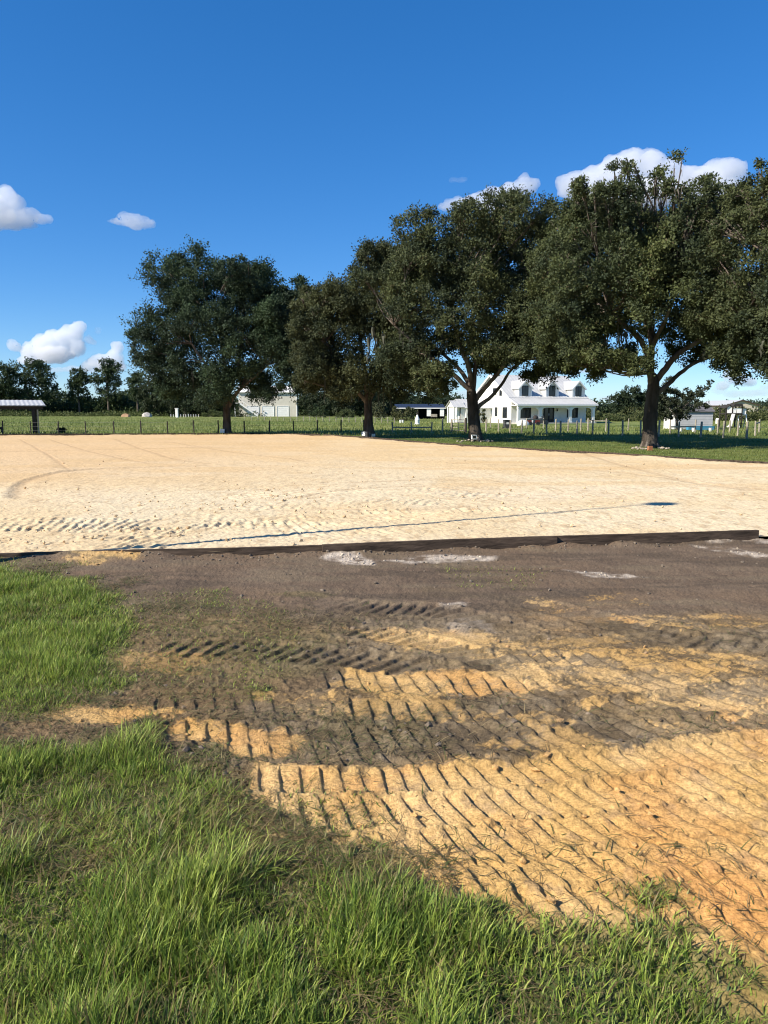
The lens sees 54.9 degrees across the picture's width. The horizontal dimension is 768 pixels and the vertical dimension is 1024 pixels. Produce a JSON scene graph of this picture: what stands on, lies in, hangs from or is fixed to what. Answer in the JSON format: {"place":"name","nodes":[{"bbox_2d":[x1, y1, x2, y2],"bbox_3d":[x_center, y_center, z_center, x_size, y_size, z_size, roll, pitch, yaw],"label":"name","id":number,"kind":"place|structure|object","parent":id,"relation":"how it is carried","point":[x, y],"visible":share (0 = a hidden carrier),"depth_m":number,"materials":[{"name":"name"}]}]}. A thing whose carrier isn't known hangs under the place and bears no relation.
{"place":"outdoors","nodes":[
{"label":"outdoors","id":0,"kind":"place"},
{"bbox_2d":[0,538,767,1023],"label":"soil ground","id":1,"kind":"structure","parent":0,"point":[596,672],"depth_m":4.11,"materials":[{"name":"brown soil"}]},
{"bbox_2d":[4,540,767,955],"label":"soil clods","id":2,"kind":"object","parent":1,"relation":"on","point":[520,860],"visible":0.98,"depth_m":4.59,"materials":[{"name":"brown soil"}]},
{"bbox_2d":[0,556,767,1023],"bbox_3d":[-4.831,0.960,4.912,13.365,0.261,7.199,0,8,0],"label":"grass","id":3,"kind":"structure","parent":0,"point":[366,916],"depth_m":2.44,"materials":[{"name":"green plant"}]},
{"bbox_2d":[0,434,767,552],"bbox_3d":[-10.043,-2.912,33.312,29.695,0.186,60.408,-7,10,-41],"label":"arena sand","id":4,"kind":"structure","parent":0,"point":[690,502],"depth_m":14.95,"materials":[{"name":"beige sand"}]},
{"bbox_2d":[0,414,767,538],"bbox_3d":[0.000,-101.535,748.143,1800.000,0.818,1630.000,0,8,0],"label":"pasture ground","id":5,"kind":"structure","parent":0,"point":[597,423],"depth_m":50.19,"materials":[{"name":"green plant"}]},
{"bbox_2d":[0,360,20,410],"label":"pine tree","id":6,"kind":"object","parent":5,"relation":"on","point":[7,389],"visible":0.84,"depth_m":196.87,"materials":[{"name":"green plant"}]},
{"bbox_2d":[0,400,45,433],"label":"open shelter","id":7,"kind":"object","parent":5,"relation":"on","point":[33,405],"visible":0.94,"depth_m":52.00,"materials":[{"name":"metal"}]},
{"bbox_2d":[0,356,63,413],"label":"pine tree","id":8,"kind":"object","parent":5,"relation":"on","point":[42,381],"visible":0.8,"depth_m":201.26,"materials":[{"name":"green plant"}]},
{"bbox_2d":[56,427,66,433],"bbox_3d":[-23.822,-6.000,54.706,0.816,0.652,0.664,0,8,0],"label":"shrub","id":9,"kind":"object","parent":5,"relation":"on","point":[62,428],"visible":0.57,"depth_m":54.60,"materials":[{"name":"green plant"}]},
{"bbox_2d":[64,365,90,411],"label":"pine tree","id":10,"kind":"object","parent":5,"relation":"on","point":[76,384],"visible":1,"depth_m":204.81,"materials":[{"name":"green plant"}]},
{"bbox_2d":[85,356,125,410],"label":"pine tree","id":11,"kind":"object","parent":5,"relation":"on","point":[111,369],"visible":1,"depth_m":204.36,"materials":[{"name":"green plant"}]},
{"bbox_2d":[0,409,263,416],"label":"brush","id":12,"kind":"object","parent":5,"relation":"on","point":[15,413],"visible":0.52,"depth_m":187.94,"materials":[{"name":"green plant"}]},
{"bbox_2d":[124,370,145,411],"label":"pine tree","id":13,"kind":"object","parent":5,"relation":"on","point":[133,379],"visible":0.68,"depth_m":202.40,"materials":[{"name":"green plant"}]},
{"bbox_2d":[142,412,151,416],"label":"heap","id":14,"kind":"object","parent":5,"relation":"on","point":[146,414],"visible":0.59,"depth_m":173.91,"materials":[{"name":"white"}]},
{"bbox_2d":[134,380,181,415],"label":"oak tree","id":15,"kind":"object","parent":5,"relation":"on","point":[144,397],"visible":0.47,"depth_m":186.58,"materials":[{"name":"green plant"}]},
{"bbox_2d":[0,433,319,435],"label":"edging board","id":16,"kind":"object","parent":5,"relation":"on","point":[152,434],"visible":0.38,"depth_m":50.27,"materials":[{"name":"brown wood"}]},
{"bbox_2d":[0,545,321,556],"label":"edging board","id":17,"kind":"object","parent":5,"relation":"on","point":[260,550],"visible":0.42,"depth_m":8.68,"materials":[{"name":"brown wood"}]},
{"bbox_2d":[175,408,178,417],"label":"gate post","id":18,"kind":"object","parent":5,"relation":"on","point":[176,413],"visible":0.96,"depth_m":163.34,"materials":[{"name":"white paint"}]},
{"bbox_2d":[0,420,363,433],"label":"wire fence","id":19,"kind":"object","parent":5,"relation":"on","point":[58,422],"visible":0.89,"depth_m":52.30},
{"bbox_2d":[159,383,207,416],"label":"oak tree","id":20,"kind":"object","parent":5,"relation":"on","point":[186,408],"visible":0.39,"depth_m":182.38,"materials":[{"name":"green plant"}]},
{"bbox_2d":[2,388,411,415],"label":"woodland","id":21,"kind":"object","parent":5,"relation":"on","point":[94,404],"visible":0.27,"depth_m":207.63,"materials":[{"name":"green plant"}]},
{"bbox_2d":[191,395,222,413],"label":"oak tree","id":22,"kind":"object","parent":5,"relation":"on","point":[213,409],"visible":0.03,"depth_m":193.19,"materials":[{"name":"green plant"}]},
{"bbox_2d":[200,408,222,416],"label":"shrub","id":23,"kind":"object","parent":5,"relation":"on","point":[220,414],"visible":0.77,"depth_m":172.47,"materials":[{"name":"green plant"}]},
{"bbox_2d":[118,234,312,432],"bbox_3d":[-11.237,-11.835,51.225,13.015,13.349,10.772,0,8,0],"label":"oak tree","id":24,"kind":"object","parent":5,"relation":"on","point":[244,285],"visible":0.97,"depth_m":48.77,"materials":[{"name":"green plant"}]},
{"bbox_2d":[231,403,243,416],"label":"shrub","id":25,"kind":"object","parent":5,"relation":"on","point":[237,413],"visible":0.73,"depth_m":177.85,"materials":[{"name":"green plant"}]},
{"bbox_2d":[238,386,308,416],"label":"garage barn","id":26,"kind":"structure","parent":5,"relation":"on","point":[284,406],"depth_m":186.82,"materials":[{"name":"grey"}]},
{"bbox_2d":[247,406,257,416],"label":"garage door","id":27,"kind":"structure","parent":26,"relation":"in","point":[255,407],"depth_m":186.51,"materials":[{"name":"white paint"}]},
{"bbox_2d":[262,406,273,416],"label":"garage door","id":28,"kind":"structure","parent":26,"relation":"in","point":[268,410],"depth_m":186.87,"materials":[{"name":"white paint"}]},
{"bbox_2d":[277,406,287,416],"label":"garage door","id":29,"kind":"structure","parent":26,"relation":"in","point":[282,411],"depth_m":187.19,"materials":[{"name":"white paint"}]},
{"bbox_2d":[237,415,394,422],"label":"wire fence","id":30,"kind":"object","parent":5,"relation":"on","point":[316,418],"visible":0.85,"depth_m":108.53,"materials":[{"name":"grey metal"}]},
{"bbox_2d":[308,403,328,417],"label":"shrub","id":31,"kind":"object","parent":5,"relation":"on","point":[320,412],"visible":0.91,"depth_m":162.81,"materials":[{"name":"green plant"}]},
{"bbox_2d":[294,389,343,416],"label":"oak tree","id":32,"kind":"object","parent":5,"relation":"on","point":[318,397],"visible":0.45,"depth_m":186.23,"materials":[{"name":"green plant"}]},
{"bbox_2d":[335,409,355,417],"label":"shrub","id":33,"kind":"object","parent":5,"relation":"on","point":[342,413],"visible":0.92,"depth_m":157.83,"materials":[{"name":"green plant"}]},
{"bbox_2d":[320,391,377,416],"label":"oak tree","id":34,"kind":"object","parent":5,"relation":"on","point":[358,404],"visible":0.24,"depth_m":177.51,"materials":[{"name":"green plant"}]},
{"bbox_2d":[284,235,432,437],"bbox_3d":[-1.357,-10.484,45.235,9.437,12.370,8.593,0,8,0],"label":"oak tree","id":35,"kind":"object","parent":5,"relation":"on","point":[323,314],"visible":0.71,"depth_m":42.96,"materials":[{"name":"green plant"}]},
{"bbox_2d":[372,401,387,419],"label":"shrub","id":36,"kind":"object","parent":5,"relation":"on","point":[379,411],"visible":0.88,"depth_m":118.00,"materials":[{"name":"green plant"}]},
{"bbox_2d":[0,417,767,435],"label":"pasture grass","id":37,"kind":"structure","parent":5,"relation":"on","point":[213,429],"depth_m":68.56,"materials":[{"name":"green plant"}]},
{"bbox_2d":[372,389,414,416],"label":"oak tree","id":38,"kind":"object","parent":5,"relation":"on","point":[389,410],"visible":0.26,"depth_m":181.36,"materials":[{"name":"green plant"}]},
{"bbox_2d":[391,405,417,420],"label":"shrub","id":39,"kind":"object","parent":5,"relation":"on","point":[397,414],"visible":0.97,"depth_m":116.23,"materials":[{"name":"green plant"}]},
{"bbox_2d":[392,422,432,432],"bbox_3d":[2.120,-6.250,55.442,3.090,1.034,0.728,0,8,0],"label":"rail fence","id":40,"kind":"object","parent":5,"relation":"on","point":[411,427],"visible":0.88,"depth_m":55.51,"materials":[{"name":"brown wood"}]},
{"bbox_2d":[393,393,433,415],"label":"oak tree","id":41,"kind":"object","parent":5,"relation":"on","point":[416,399],"visible":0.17,"depth_m":196.73,"materials":[{"name":"green plant"}]},
{"bbox_2d":[415,412,419,424],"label":"garden pedestal","id":42,"kind":"object","parent":5,"relation":"on","point":[417,420],"visible":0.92,"depth_m":87.26,"materials":[{"name":"white stone"}]},
{"bbox_2d":[395,404,445,418],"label":"pole barn","id":43,"kind":"structure","parent":5,"relation":"on","point":[425,410],"depth_m":142.14,"materials":[{"name":"blue metal"}]},
{"bbox_2d":[322,536,556,551],"bbox_3d":[0.714,0.458,9.071,2.946,0.254,0.071,-1,8,-10],"label":"edging board","id":44,"kind":"object","parent":5,"relation":"on","point":[434,544],"visible":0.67,"depth_m":9.05,"materials":[{"name":"brown wood"}]},
{"bbox_2d":[432,392,459,415],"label":"oak tree","id":45,"kind":"object","parent":5,"relation":"on","point":[444,401],"visible":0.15,"depth_m":205.56,"materials":[{"name":"green plant"}]},
{"bbox_2d":[464,418,466,431],"bbox_3d":[6.149,-6.488,55.712,0.174,1.230,0.182,8,11,44],"label":"gate post","id":46,"kind":"object","parent":5,"relation":"on","point":[465,427],"visible":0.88,"depth_m":55.65,"materials":[{"name":"wood"}]},
{"bbox_2d":[345,183,616,441],"bbox_3d":[5.087,-10.599,40.843,14.496,13.860,10.468,0,8,0],"label":"oak tree","id":47,"kind":"object","parent":5,"relation":"on","point":[452,259],"visible":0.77,"depth_m":38.04,"materials":[{"name":"green plant"}]},
{"bbox_2d":[479,408,487,422],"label":"vine","id":48,"kind":"object","parent":5,"relation":"on","point":[483,420],"visible":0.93,"depth_m":91.20,"materials":[{"name":"green plant"}]},
{"bbox_2d":[502,420,509,428],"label":"wheelie bin","id":49,"kind":"object","parent":5,"relation":"on","point":[506,424],"visible":0.74,"depth_m":65.64,"materials":[{"name":"grey plastic"}]},
{"bbox_2d":[445,375,598,423],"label":"farmhouse","id":50,"kind":"object","parent":5,"relation":"on","point":[514,400],"visible":0.84,"depth_m":96.02,"materials":[{"name":"white"}]},
{"bbox_2d":[502,407,506,417],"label":"window","id":51,"kind":"structure","parent":50,"relation":"in","point":[504,412],"depth_m":95.28,"materials":[{"name":"grey glass"}]},
{"bbox_2d":[520,408,528,417],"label":"window","id":52,"kind":"structure","parent":50,"relation":"in","point":[524,411],"depth_m":94.40,"materials":[{"name":"black glass"}]},
{"bbox_2d":[544,408,548,420],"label":"door","id":53,"kind":"structure","parent":50,"relation":"in","point":[546,410],"depth_m":95.49,"materials":[{"name":"black paint"}]},
{"bbox_2d":[548,408,553,421],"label":"door","id":54,"kind":"structure","parent":50,"relation":"in","point":[550,409],"depth_m":95.73,"materials":[{"name":"black paint"}]},
{"bbox_2d":[572,408,575,417],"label":"window","id":55,"kind":"structure","parent":50,"relation":"in","point":[574,410],"depth_m":96.90,"materials":[{"name":"black glass"}]},
{"bbox_2d":[517,420,528,425],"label":"propane tank","id":56,"kind":"object","parent":5,"relation":"on","point":[519,422],"visible":0.73,"depth_m":81.38,"materials":[{"name":"white metal"}]},
{"bbox_2d":[527,415,539,424],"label":"garden cart","id":57,"kind":"object","parent":5,"relation":"on","point":[536,421],"visible":0.73,"depth_m":82.85,"materials":[{"name":"red paint"}]},
{"bbox_2d":[538,416,548,424],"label":"lawn mower","id":58,"kind":"object","parent":5,"relation":"on","point":[541,421],"visible":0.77,"depth_m":84.22,"materials":[{"name":"grey metal"}]},
{"bbox_2d":[323,434,767,463],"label":"edging board","id":59,"kind":"object","parent":5,"relation":"on","point":[717,460],"visible":0.41,"depth_m":29.12,"materials":[{"name":"brown wood"}]},
{"bbox_2d":[411,391,767,413],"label":"woodland","id":60,"kind":"object","parent":5,"relation":"on","point":[603,407],"visible":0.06,"depth_m":303.24,"materials":[{"name":"green plant"}]},
{"bbox_2d":[442,418,760,435],"bbox_3d":[18.276,-6.935,59.630,24.883,1.248,13.006,4,9,27],"label":"wire fence","id":61,"kind":"object","parent":5,"relation":"on","point":[606,426],"visible":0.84,"depth_m":58.87,"materials":[{"name":"grey metal"}]},
{"bbox_2d":[452,419,464,430],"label":"metal gate","id":62,"kind":"structure","parent":61,"relation":"attached to","point":[458,422],"depth_m":57.93,"materials":[{"name":"silver metal"}]},
{"bbox_2d":[481,419,748,437],"bbox_3d":[15.718,-5.601,49.950,22.894,1.250,2.824,7,10,41],"label":"wire fence","id":63,"kind":"object","parent":5,"relation":"on","point":[659,423],"visible":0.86,"depth_m":49.34,"materials":[{"name":"black metal"}]},
{"bbox_2d":[602,385,646,415],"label":"oak tree","id":64,"kind":"object","parent":5,"relation":"on","point":[634,398],"visible":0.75,"depth_m":126.13,"materials":[{"name":"green plant"}]},
{"bbox_2d":[514,147,766,447],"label":"oak tree","id":65,"kind":"object","parent":5,"relation":"on","point":[639,268],"visible":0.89,"depth_m":30.66,"materials":[{"name":"green plant"}]},
{"bbox_2d":[557,530,758,545],"bbox_3d":[3.523,0.391,9.517,2.784,0.264,0.064,-1,8,-7],"label":"edging board","id":66,"kind":"object","parent":5,"relation":"on","point":[655,538],"visible":0.54,"depth_m":9.49,"materials":[{"name":"brown wood"}]},
{"bbox_2d":[586,401,767,421],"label":"thicket","id":67,"kind":"object","parent":5,"relation":"on","point":[755,415],"visible":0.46,"depth_m":113.11,"materials":[{"name":"green plant"}]},
{"bbox_2d":[657,375,714,430],"bbox_3d":[24.564,-8.752,61.315,5.157,5.169,2.793,3,8,21],"label":"young oak","id":68,"kind":"object","parent":5,"relation":"on","point":[682,401],"visible":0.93,"depth_m":61.11,"materials":[{"name":"green plant"}]},
{"bbox_2d":[663,405,714,428],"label":"shed","id":69,"kind":"structure","parent":5,"relation":"on","point":[705,416],"depth_m":65.52,"materials":[{"name":"white paint"}]},
{"bbox_2d":[686,426,714,430],"bbox_3d":[25.519,-6.719,59.693,2.090,0.440,0.600,0,8,0],"label":"trough","id":70,"kind":"object","parent":5,"relation":"on","point":[698,428],"visible":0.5,"depth_m":59.44,"materials":[{"name":"blue plastic"}]},
{"bbox_2d":[673,157,767,388],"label":"oak tree","id":71,"kind":"object","parent":5,"relation":"on","point":[745,208],"visible":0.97,"depth_m":27.28,"materials":[{"name":"green plant"}]},
{"bbox_2d":[719,404,746,427],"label":"play set","id":72,"kind":"object","parent":5,"relation":"on","point":[730,409],"visible":0.82,"depth_m":70.30,"materials":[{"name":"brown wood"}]},
{"bbox_2d":[703,400,767,417],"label":"barn","id":73,"kind":"structure","parent":5,"relation":"on","point":[745,403],"depth_m":147.25,"materials":[{"name":"beige metal"}]},
{"bbox_2d":[0,434,767,461],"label":"lawn grass","id":74,"kind":"structure","parent":0,"point":[691,454],"depth_m":38.09,"materials":[{"name":"green plant"}]},
{"bbox_2d":[0,0,767,403],"label":"sky","id":75,"kind":"structure","parent":0,"point":[291,132],"materials":[{"name":"blue"}]},
{"bbox_2d":[471,435,476,441],"bbox_3d":[4.924,-4.017,40.429,0.288,0.410,0.118,-2,8,-14],"label":"floodlight","id":76,"kind":"object","parent":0,"point":[473,437],"visible":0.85,"depth_m":40.38,"materials":[{"name":"white plastic"}]}
]}

